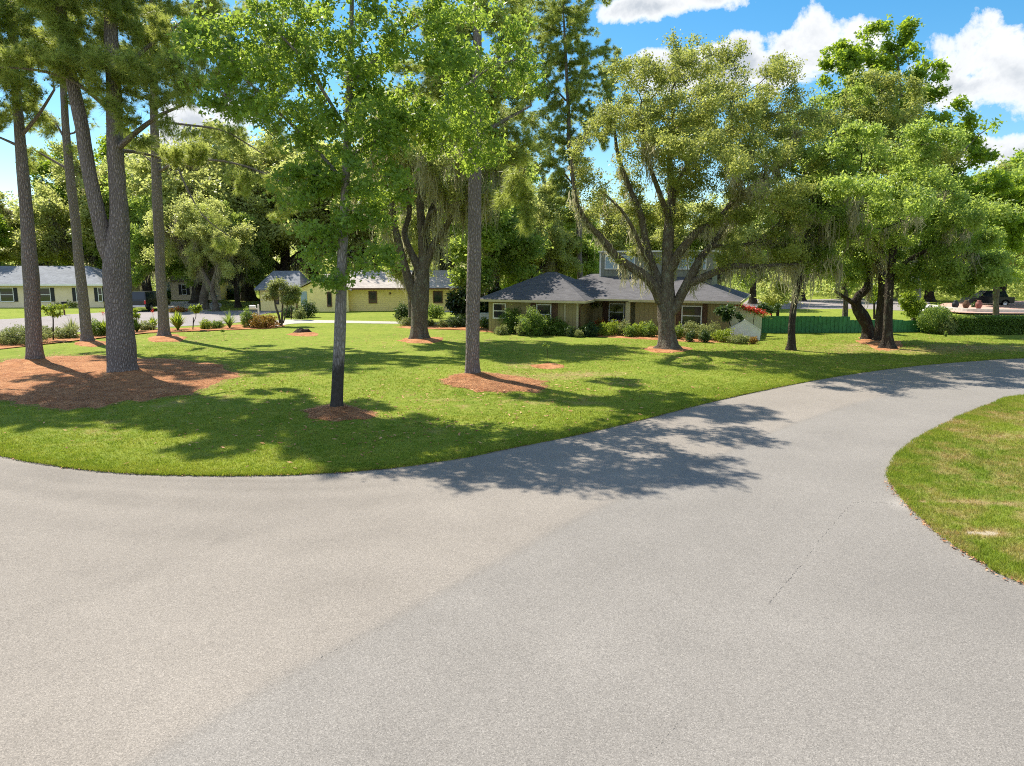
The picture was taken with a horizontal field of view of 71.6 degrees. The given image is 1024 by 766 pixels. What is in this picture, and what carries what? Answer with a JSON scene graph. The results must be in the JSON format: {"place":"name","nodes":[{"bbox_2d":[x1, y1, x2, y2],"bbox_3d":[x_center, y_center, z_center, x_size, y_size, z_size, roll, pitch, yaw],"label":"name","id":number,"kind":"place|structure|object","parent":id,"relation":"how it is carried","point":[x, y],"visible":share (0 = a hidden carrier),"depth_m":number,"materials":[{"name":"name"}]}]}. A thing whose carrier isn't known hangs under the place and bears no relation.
{"place":"outdoors","nodes":[
{"label":"outdoors","id":0,"kind":"place"},
{"bbox_2d":[0,310,283,334],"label":"street","id":1,"kind":"structure","parent":0,"point":[211,316],"depth_m":64.48,"materials":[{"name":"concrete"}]},
{"bbox_2d":[132,291,169,310],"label":"pickup truck","id":2,"kind":"object","parent":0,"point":[147,300],"visible":0.56,"depth_m":73.81,"materials":[{"name":"black paint"}]},
{"bbox_2d":[155,301,221,310],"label":"driveway","id":3,"kind":"structure","parent":0,"point":[185,304],"depth_m":87.74,"materials":[{"name":"concrete"}]},
{"bbox_2d":[277,320,438,325],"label":"path","id":4,"kind":"structure","parent":0,"point":[286,322],"depth_m":59.95,"materials":[{"name":"concrete"}]},
{"bbox_2d":[0,358,1023,765],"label":"road","id":5,"kind":"structure","parent":0,"point":[598,596],"depth_m":10.10,"materials":[{"name":"grey asphalt"}]},
{"bbox_2d":[0,288,1023,475],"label":"lawn","id":6,"kind":"structure","parent":0,"point":[359,332],"depth_m":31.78,"materials":[{"name":"green plant"}]},
{"bbox_2d":[0,213,15,265],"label":"oak tree","id":7,"kind":"object","parent":6,"relation":"on","point":[4,242],"visible":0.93,"depth_m":87.68,"materials":[{"name":"green plant"}]},
{"bbox_2d":[0,0,30,127],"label":"pine tree","id":8,"kind":"object","parent":6,"relation":"on","point":[9,85],"visible":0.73,"depth_m":31.19,"materials":[{"name":"green plant"}]},
{"bbox_2d":[0,191,73,265],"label":"oak tree","id":9,"kind":"object","parent":6,"relation":"on","point":[14,255],"visible":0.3,"depth_m":92.51,"materials":[{"name":"green plant"}]},
{"bbox_2d":[15,140,87,265],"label":"oak tree","id":10,"kind":"object","parent":6,"relation":"on","point":[45,163],"visible":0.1,"depth_m":98.13,"materials":[{"name":"green plant"}]},
{"bbox_2d":[1,136,145,268],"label":"oak tree","id":11,"kind":"object","parent":6,"relation":"on","point":[47,203],"visible":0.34,"depth_m":90.94,"materials":[{"name":"green plant"}]},
{"bbox_2d":[0,266,146,307],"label":"white house","id":12,"kind":"structure","parent":6,"relation":"on","point":[57,284],"depth_m":81.60,"materials":[{"name":"beige paint"}]},
{"bbox_2d":[0,288,14,301],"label":"window","id":13,"kind":"structure","parent":12,"relation":"in","point":[6,294],"depth_m":81.30,"materials":[{"name":"glass"}]},
{"bbox_2d":[75,340,105,346],"bbox_3d":[-26.062,-2.498,43.985,1.925,0.168,4.647,-8,12,-39],"label":"mulch bed","id":14,"kind":"object","parent":6,"relation":"on","point":[96,343],"visible":0.91,"depth_m":43.25,"materials":[{"name":"brown wood"}]},
{"bbox_2d":[17,3,103,340],"bbox_3d":[-26.626,-15.268,42.745,6.834,25.929,6.620,9,13,43],"label":"pine tree","id":15,"kind":"object","parent":14,"relation":"on","point":[86,332],"visible":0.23,"depth_m":43.29,"materials":[{"name":"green plant"}]},
{"bbox_2d":[0,354,242,410],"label":"mulch bed","id":16,"kind":"object","parent":6,"relation":"on","point":[60,382],"visible":0.94,"depth_m":29.18,"materials":[{"name":"brown wood"}]},
{"bbox_2d":[0,0,82,358],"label":"pine tree","id":17,"kind":"object","parent":16,"relation":"on","point":[34,349],"visible":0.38,"depth_m":33.79,"materials":[{"name":"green plant"}]},
{"bbox_2d":[0,0,229,372],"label":"pine tree","id":18,"kind":"object","parent":16,"relation":"on","point":[67,60],"visible":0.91,"depth_m":28.70,"materials":[{"name":"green plant"}]},
{"bbox_2d":[75,123,170,271],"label":"oak tree","id":19,"kind":"object","parent":6,"relation":"on","point":[102,151],"depth_m":102.10,"materials":[{"name":"green plant"}]},
{"bbox_2d":[64,163,187,290],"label":"oak tree","id":20,"kind":"object","parent":6,"relation":"on","point":[147,286],"visible":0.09,"depth_m":92.57,"materials":[{"name":"green plant"}]},
{"bbox_2d":[0,324,284,348],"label":"mulch bed","id":21,"kind":"object","parent":6,"relation":"on","point":[56,340],"visible":0.42,"depth_m":51.34,"materials":[{"name":"brown wood"}]},
{"bbox_2d":[0,322,64,344],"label":"shrub","id":22,"kind":"object","parent":21,"relation":"on","point":[8,336],"visible":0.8,"depth_m":42.95,"materials":[{"name":"green plant"}]},
{"bbox_2d":[41,303,69,339],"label":"tree","id":23,"kind":"object","parent":21,"relation":"on","point":[47,309],"visible":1,"depth_m":45.26,"materials":[{"name":"green plant"}]},
{"bbox_2d":[51,325,79,338],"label":"shrub","id":24,"kind":"object","parent":21,"relation":"on","point":[71,333],"visible":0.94,"depth_m":46.61,"materials":[{"name":"green plant"}]},
{"bbox_2d":[245,312,280,327],"bbox_3d":[-19.282,-4.885,55.124,2.967,1.377,2.583,-5,11,-29],"label":"shrub","id":25,"kind":"object","parent":21,"relation":"on","point":[269,321],"visible":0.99,"depth_m":54.67,"materials":[{"name":"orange plant"}]},
{"bbox_2d":[259,275,300,325],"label":"tree","id":26,"kind":"object","parent":21,"relation":"on","point":[277,284],"visible":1,"depth_m":56.28,"materials":[{"name":"green plant"}]},
{"bbox_2d":[128,190,196,288],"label":"oak tree","id":27,"kind":"object","parent":6,"relation":"on","point":[137,245],"visible":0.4,"depth_m":80.74,"materials":[{"name":"green plant"}]},
{"bbox_2d":[147,334,187,341],"bbox_3d":[-23.010,-3.092,47.460,2.534,0.206,6.172,-3,10,-19],"label":"mulch bed","id":28,"kind":"object","parent":6,"relation":"on","point":[173,337],"visible":0.85,"depth_m":45.92,"materials":[{"name":"brown wood"}]},
{"bbox_2d":[98,0,320,335],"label":"pine tree","id":29,"kind":"object","parent":28,"relation":"on","point":[230,136],"visible":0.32,"depth_m":44.49,"materials":[{"name":"green plant"}]},
{"bbox_2d":[124,113,256,302],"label":"oak tree","id":30,"kind":"object","parent":6,"relation":"on","point":[140,164],"visible":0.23,"depth_m":82.93,"materials":[{"name":"green plant"}]},
{"bbox_2d":[137,189,265,309],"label":"oak tree","id":31,"kind":"object","parent":6,"relation":"on","point":[177,234],"visible":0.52,"depth_m":75.98,"materials":[{"name":"green plant"}]},
{"bbox_2d":[169,271,240,299],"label":"tan house","id":32,"kind":"structure","parent":6,"relation":"on","point":[179,291],"depth_m":99.27,"materials":[{"name":"beige paint"}]},
{"bbox_2d":[182,217,245,310],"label":"oak tree","id":33,"kind":"object","parent":6,"relation":"on","point":[217,258],"visible":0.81,"depth_m":73.31,"materials":[{"name":"green plant"}]},
{"bbox_2d":[168,125,295,300],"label":"oak tree","id":34,"kind":"object","parent":6,"relation":"on","point":[248,293],"visible":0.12,"depth_m":87.46,"materials":[{"name":"green plant"}]},
{"bbox_2d":[200,197,271,307],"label":"oak tree","id":35,"kind":"object","parent":6,"relation":"on","point":[253,276],"visible":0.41,"depth_m":81.33,"materials":[{"name":"green plant"}]},
{"bbox_2d":[244,207,275,304],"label":"oak tree","id":36,"kind":"object","parent":6,"relation":"on","point":[270,264],"visible":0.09,"depth_m":84.66,"materials":[{"name":"green plant"}]},
{"bbox_2d":[177,140,376,276],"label":"oak tree","id":37,"kind":"object","parent":6,"relation":"on","point":[271,233],"visible":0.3,"depth_m":84.60,"materials":[{"name":"green plant"}]},
{"bbox_2d":[251,123,351,280],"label":"oak tree","id":38,"kind":"object","parent":6,"relation":"on","point":[270,162],"visible":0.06,"depth_m":91.75,"materials":[{"name":"green plant"}]},
{"bbox_2d":[296,299,319,316],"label":"shrub","id":39,"kind":"object","parent":6,"relation":"on","point":[307,306],"visible":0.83,"depth_m":65.91,"materials":[{"name":"green plant"}]},
{"bbox_2d":[251,128,398,269],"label":"oak tree","id":40,"kind":"object","parent":6,"relation":"on","point":[277,253],"visible":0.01,"depth_m":87.48,"materials":[{"name":"green plant"}]},
{"bbox_2d":[300,404,380,421],"bbox_3d":[-5.743,0.922,23.084,3.348,0.244,2.423,9,13,44],"label":"mulch bed","id":41,"kind":"object","parent":6,"relation":"on","point":[329,413],"visible":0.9,"depth_m":22.87,"materials":[{"name":"brown wood"}]},
{"bbox_2d":[165,0,549,406],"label":"broadleaf tree","id":42,"kind":"object","parent":41,"relation":"on","point":[390,125],"visible":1,"depth_m":21.92,"materials":[{"name":"green plant"}]},
{"bbox_2d":[254,270,461,311],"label":"yellow house","id":43,"kind":"structure","parent":6,"relation":"on","point":[377,293],"depth_m":75.38,"materials":[{"name":"yellow paint"}]},
{"bbox_2d":[371,202,440,316],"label":"oak tree","id":44,"kind":"object","parent":6,"relation":"on","point":[396,275],"visible":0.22,"depth_m":59.05,"materials":[{"name":"green plant"}]},
{"bbox_2d":[397,337,442,343],"bbox_3d":[-5.980,-2.811,45.955,3.071,0.143,4.298,0,9,0],"label":"mulch bed","id":45,"kind":"object","parent":6,"relation":"on","point":[431,340],"visible":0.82,"depth_m":45.21,"materials":[{"name":"brown wood"}]},
{"bbox_2d":[338,73,525,338],"bbox_3d":[-5.750,-11.328,45.706,12.123,17.130,11.852,4,10,25],"label":"oak tree","id":46,"kind":"object","parent":45,"relation":"on","point":[451,197],"visible":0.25,"depth_m":44.80,"materials":[{"name":"green plant"}]},
{"bbox_2d":[385,169,462,269],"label":"oak tree","id":47,"kind":"object","parent":6,"relation":"on","point":[441,266],"visible":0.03,"depth_m":89.32,"materials":[{"name":"green plant"}]},
{"bbox_2d":[428,302,445,318],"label":"shrub","id":48,"kind":"object","parent":6,"relation":"on","point":[432,309],"visible":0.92,"depth_m":65.12,"materials":[{"name":"green plant"}]},
{"bbox_2d":[444,285,500,316],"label":"magnolia tree","id":49,"kind":"object","parent":6,"relation":"on","point":[455,304],"visible":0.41,"depth_m":56.68,"materials":[{"name":"green plant"}]},
{"bbox_2d":[433,140,553,303],"bbox_3d":[-1.337,-13.033,58.740,10.055,16.517,15.162,3,10,15],"label":"oak tree","id":50,"kind":"object","parent":6,"relation":"on","point":[504,253],"visible":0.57,"depth_m":55.41,"materials":[{"name":"green plant"}]},
{"bbox_2d":[439,371,550,392],"bbox_3d":[-0.604,-0.111,29.043,4.342,0.336,6.008,-7,12,-38],"label":"mulch bed","id":51,"kind":"object","parent":6,"relation":"on","point":[488,381],"visible":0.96,"depth_m":28.84,"materials":[{"name":"brown wood"}]},
{"bbox_2d":[382,0,553,373],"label":"pine tree","id":52,"kind":"object","parent":51,"relation":"on","point":[516,187],"visible":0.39,"depth_m":29.48,"materials":[{"name":"green plant"}]},
{"bbox_2d":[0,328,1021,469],"bbox_3d":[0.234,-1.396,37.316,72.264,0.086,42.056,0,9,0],"label":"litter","id":53,"kind":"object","parent":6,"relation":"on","point":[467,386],"visible":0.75,"depth_m":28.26,"materials":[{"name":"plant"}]},
{"bbox_2d":[512,305,555,335],"bbox_3d":[1.442,-4.351,48.737,3.210,2.406,2.338,0,9,0],"label":"shrub","id":54,"kind":"object","parent":6,"relation":"on","point":[533,320],"visible":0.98,"depth_m":48.41,"materials":[{"name":"green plant"}]},
{"bbox_2d":[501,180,585,284],"bbox_3d":[1.154,-12.102,64.707,11.217,12.624,7.244,1,9,8],"label":"oak tree","id":55,"kind":"object","parent":6,"relation":"on","point":[557,259],"visible":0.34,"depth_m":63.85,"materials":[{"name":"green plant"}]},
{"bbox_2d":[491,0,621,278],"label":"pine tree","id":56,"kind":"object","parent":6,"relation":"on","point":[575,20],"visible":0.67,"depth_m":63.61,"materials":[{"name":"green plant"}]},
{"bbox_2d":[544,199,602,278],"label":"oak tree","id":57,"kind":"object","parent":6,"relation":"on","point":[591,264],"visible":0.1,"depth_m":67.89,"materials":[{"name":"green plant"}]},
{"bbox_2d":[399,325,747,342],"bbox_3d":[3.309,-3.668,51.207,28.767,0.118,4.598,5,11,27],"label":"mulch bed","id":58,"kind":"object","parent":6,"relation":"on","point":[482,329],"visible":0.19,"depth_m":48.43,"materials":[{"name":"brown wood"}]},
{"bbox_2d":[440,314,465,327],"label":"shrub","id":59,"kind":"object","parent":58,"relation":"on","point":[455,321],"visible":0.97,"depth_m":55.12,"materials":[{"name":"green plant"}]},
{"bbox_2d":[494,306,521,333],"bbox_3d":[-0.082,-4.531,50.356,2.172,2.170,1.671,-3,10,-16],"label":"shrub","id":60,"kind":"object","parent":58,"relation":"on","point":[510,320],"visible":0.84,"depth_m":50.23,"materials":[{"name":"green plant"}]},
{"bbox_2d":[547,315,568,335],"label":"shrub","id":61,"kind":"object","parent":58,"relation":"on","point":[559,327],"visible":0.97,"depth_m":48.85,"materials":[{"name":"green plant"}]},
{"bbox_2d":[582,320,601,336],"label":"shrub","id":62,"kind":"object","parent":58,"relation":"on","point":[593,331],"visible":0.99,"depth_m":48.00,"materials":[{"name":"green plant"}]},
{"bbox_2d":[591,319,622,335],"bbox_3d":[6.507,-3.788,48.722,2.273,1.286,1.895,0,9,0],"label":"shrub","id":63,"kind":"object","parent":58,"relation":"on","point":[609,328],"visible":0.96,"depth_m":48.44,"materials":[{"name":"green plant"}]},
{"bbox_2d":[639,319,657,336],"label":"shrub","id":64,"kind":"object","parent":58,"relation":"on","point":[652,330],"visible":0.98,"depth_m":47.53,"materials":[{"name":"green plant"}]},
{"bbox_2d":[690,320,723,339],"bbox_3d":[12.778,-3.429,46.223,2.202,1.344,1.969,-6,11,-33],"label":"shrub","id":65,"kind":"object","parent":58,"relation":"on","point":[709,328],"visible":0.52,"depth_m":46.02,"materials":[{"name":"green plant"}]},
{"bbox_2d":[710,328,734,341],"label":"shrub","id":66,"kind":"object","parent":58,"relation":"on","point":[720,334],"visible":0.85,"depth_m":44.90,"materials":[{"name":"green plant"}]},
{"bbox_2d":[713,303,744,326],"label":"tree","id":67,"kind":"object","parent":58,"relation":"on","point":[725,313],"visible":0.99,"depth_m":45.97,"materials":[{"name":"green plant"}]},
{"bbox_2d":[730,320,760,339],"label":"wing wall","id":68,"kind":"structure","parent":58,"relation":"on","point":[745,327],"depth_m":45.91,"materials":[{"name":"white paint"}]},
{"bbox_2d":[480,250,750,333],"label":"ranch house","id":69,"kind":"structure","parent":6,"relation":"on","point":[567,298],"depth_m":50.78,"materials":[{"name":"grey"}]},
{"bbox_2d":[608,303,624,320],"bbox_3d":[7.673,-5.204,52.138,1.166,1.307,0.093,4,10,21],"label":"window","id":70,"kind":"structure","parent":69,"relation":"in","point":[618,315],"depth_m":52.17,"materials":[{"name":"glass"}]},
{"bbox_2d":[681,306,701,325],"bbox_3d":[12.371,-4.618,48.897,1.380,1.403,0.093,4,10,21],"label":"window","id":71,"kind":"structure","parent":69,"relation":"in","point":[690,314],"depth_m":48.90,"materials":[{"name":"glass"}]},
{"bbox_2d":[584,185,661,261],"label":"oak tree","id":72,"kind":"object","parent":6,"relation":"on","point":[618,241],"visible":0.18,"depth_m":80.74,"materials":[{"name":"green plant"}]},
{"bbox_2d":[625,193,706,249],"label":"oak tree","id":73,"kind":"object","parent":6,"relation":"on","point":[696,244],"visible":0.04,"depth_m":81.92,"materials":[{"name":"green plant"}]},
{"bbox_2d":[643,346,691,352],"bbox_3d":[8.883,-1.972,41.032,2.794,0.094,3.939,6,11,34],"label":"mulch bed","id":74,"kind":"object","parent":6,"relation":"on","point":[651,349],"visible":0.52,"depth_m":40.19,"materials":[{"name":"brown wood"}]},
{"bbox_2d":[564,27,853,349],"bbox_3d":[10.614,-10.342,38.097,13.612,17.787,15.065,7,12,37],"label":"oak tree","id":75,"kind":"object","parent":74,"relation":"on","point":[699,130],"visible":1,"depth_m":37.79,"materials":[{"name":"green plant"}]},
{"bbox_2d":[649,191,769,285],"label":"oak tree","id":76,"kind":"object","parent":6,"relation":"on","point":[742,235],"visible":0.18,"depth_m":78.98,"materials":[{"name":"green plant"}]},
{"bbox_2d":[729,307,761,335],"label":"garden wall","id":77,"kind":"structure","parent":6,"relation":"on","point":[749,317],"depth_m":48.60,"materials":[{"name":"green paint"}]},
{"bbox_2d":[734,303,770,324],"bbox_3d":[15.887,-4.227,47.400,3.316,2.468,1.042,0,9,0],"label":"bougainvillea","id":78,"kind":"object","parent":6,"relation":"on","point":[749,308],"visible":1,"depth_m":47.29,"materials":[{"name":"red plant"}]},
{"bbox_2d":[731,205,784,303],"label":"oak tree","id":79,"kind":"object","parent":6,"relation":"on","point":[752,292],"visible":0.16,"depth_m":87.15,"materials":[{"name":"green plant"}]},
{"bbox_2d":[755,272,805,315],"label":"tree","id":80,"kind":"object","parent":6,"relation":"on","point":[780,298],"visible":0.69,"depth_m":64.92,"materials":[{"name":"green plant"}]},
{"bbox_2d":[763,138,870,350],"bbox_3d":[16.568,-7.594,39.974,5.832,11.634,5.432,-3,10,-15],"label":"oak tree","id":81,"kind":"object","parent":6,"relation":"on","point":[823,258],"visible":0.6,"depth_m":39.23,"materials":[{"name":"green plant"}]},
{"bbox_2d":[825,259,860,316],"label":"tree","id":82,"kind":"object","parent":6,"relation":"on","point":[846,291],"visible":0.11,"depth_m":51.45,"materials":[{"name":"green plant"}]},
{"bbox_2d":[761,315,926,332],"bbox_3d":[24.022,-4.253,51.053,12.358,1.263,0.265,-1,9,-3],"label":"picket fence","id":83,"kind":"object","parent":6,"relation":"on","point":[813,324],"visible":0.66,"depth_m":50.87,"materials":[{"name":"green paint"}]},
{"bbox_2d":[855,337,902,350],"bbox_3d":[22.965,-2.548,44.458,2.763,0.113,10.047,5,10,26],"label":"mulch bed","id":84,"kind":"object","parent":6,"relation":"on","point":[874,343],"visible":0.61,"depth_m":43.59,"materials":[{"name":"brown wood"}]},
{"bbox_2d":[775,79,905,338],"bbox_3d":[20.570,-10.836,45.561,7.752,16.207,6.882,0,9,0],"label":"oak tree","id":85,"kind":"object","parent":84,"relation":"on","point":[859,310],"visible":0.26,"depth_m":45.35,"materials":[{"name":"green plant"}]},
{"bbox_2d":[825,66,969,340],"bbox_3d":[23.602,-11.130,45.122,8.846,16.930,7.424,-3,10,-16],"label":"oak tree","id":86,"kind":"object","parent":84,"relation":"on","point":[913,111],"visible":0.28,"depth_m":43.23,"materials":[{"name":"green plant"}]},
{"bbox_2d":[802,115,1023,348],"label":"oak tree","id":87,"kind":"object","parent":84,"relation":"on","point":[947,211],"visible":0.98,"depth_m":37.47,"materials":[{"name":"green plant"}]},
{"bbox_2d":[897,290,928,319],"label":"tree","id":88,"kind":"object","parent":6,"relation":"on","point":[911,309],"visible":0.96,"depth_m":51.66,"materials":[{"name":"green plant"}]},
{"bbox_2d":[812,13,1023,319],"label":"broadleaf tree","id":89,"kind":"object","parent":6,"relation":"on","point":[846,56],"visible":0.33,"depth_m":52.59,"materials":[{"name":"green plant"}]},
{"bbox_2d":[912,302,958,333],"bbox_3d":[30.051,-4.609,50.431,3.011,2.356,2.465,0,9,0],"label":"shrub","id":90,"kind":"object","parent":6,"relation":"on","point":[928,314],"visible":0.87,"depth_m":50.04,"materials":[{"name":"green plant"}]},
{"bbox_2d":[932,314,958,334],"bbox_3d":[30.327,-4.073,49.779,1.580,1.477,1.430,0,9,0],"label":"shrub","id":91,"kind":"object","parent":6,"relation":"on","point":[950,328],"visible":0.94,"depth_m":49.51,"materials":[{"name":"green plant"}]},
{"bbox_2d":[922,305,1023,314],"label":"wall","id":92,"kind":"structure","parent":6,"relation":"on","point":[984,310],"depth_m":70.39,"materials":[{"name":"white stone"}]},
{"bbox_2d":[951,156,1018,302],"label":"oak tree","id":93,"kind":"object","parent":6,"relation":"on","point":[1002,164],"visible":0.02,"depth_m":81.78,"materials":[{"name":"green plant"}]},
{"bbox_2d":[960,290,1014,304],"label":"parked car","id":94,"kind":"object","parent":6,"relation":"on","point":[987,297],"visible":0.56,"depth_m":82.97,"materials":[{"name":"black paint"}]},
{"bbox_2d":[953,314,1023,334],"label":"hedge","id":95,"kind":"object","parent":6,"relation":"on","point":[987,324],"visible":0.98,"depth_m":49.59,"materials":[{"name":"green plant"}]},
{"bbox_2d":[953,147,1023,304],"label":"oak tree","id":96,"kind":"object","parent":6,"relation":"on","point":[982,176],"visible":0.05,"depth_m":81.12,"materials":[{"name":"green plant"}]},
{"bbox_2d":[956,156,1023,288],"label":"oak tree","id":97,"kind":"object","parent":6,"relation":"on","point":[1019,168],"visible":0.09,"depth_m":75.40,"materials":[{"name":"green plant"}]},
{"bbox_2d":[964,246,1023,314],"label":"tree","id":98,"kind":"object","parent":6,"relation":"on","point":[1017,272],"visible":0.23,"depth_m":62.83,"materials":[{"name":"green plant"}]},
{"bbox_2d":[0,0,1023,266],"label":"sky","id":99,"kind":"structure","parent":0,"point":[982,41],"materials":[{"name":"blue"}]},
{"bbox_2d":[11,387,1023,584],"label":"litter","id":100,"kind":"object","parent":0,"point":[891,488],"visible":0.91,"depth_m":13.80,"materials":[{"name":"plant"}]},
{"bbox_2d":[151,267,1013,289],"bbox_3d":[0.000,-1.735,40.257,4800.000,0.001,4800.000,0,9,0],"label":"ground","id":101,"kind":"structure","parent":0,"point":[735,283],"depth_m":184.60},
{"bbox_2d":[0,223,1023,299],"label":"woods","id":102,"kind":"object","parent":101,"relation":"on","point":[1011,291],"visible":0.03,"depth_m":112.15,"materials":[{"name":"green plant"}]},
{"bbox_2d":[744,298,929,310],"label":"road","id":103,"kind":"structure","parent":0,"point":[824,304],"depth_m":87.74,"materials":[{"name":"grey asphalt"}]},
{"bbox_2d":[884,394,1023,582],"bbox_3d":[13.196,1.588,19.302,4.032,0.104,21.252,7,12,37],"label":"grass","id":104,"kind":"structure","parent":0,"point":[969,418],"depth_m":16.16,"materials":[{"name":"green plant"}]},
{"bbox_2d":[940,301,1023,313],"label":"terrace","id":105,"kind":"structure","parent":0,"point":[1018,305],"depth_m":79.95,"materials":[{"name":"grey concrete"}]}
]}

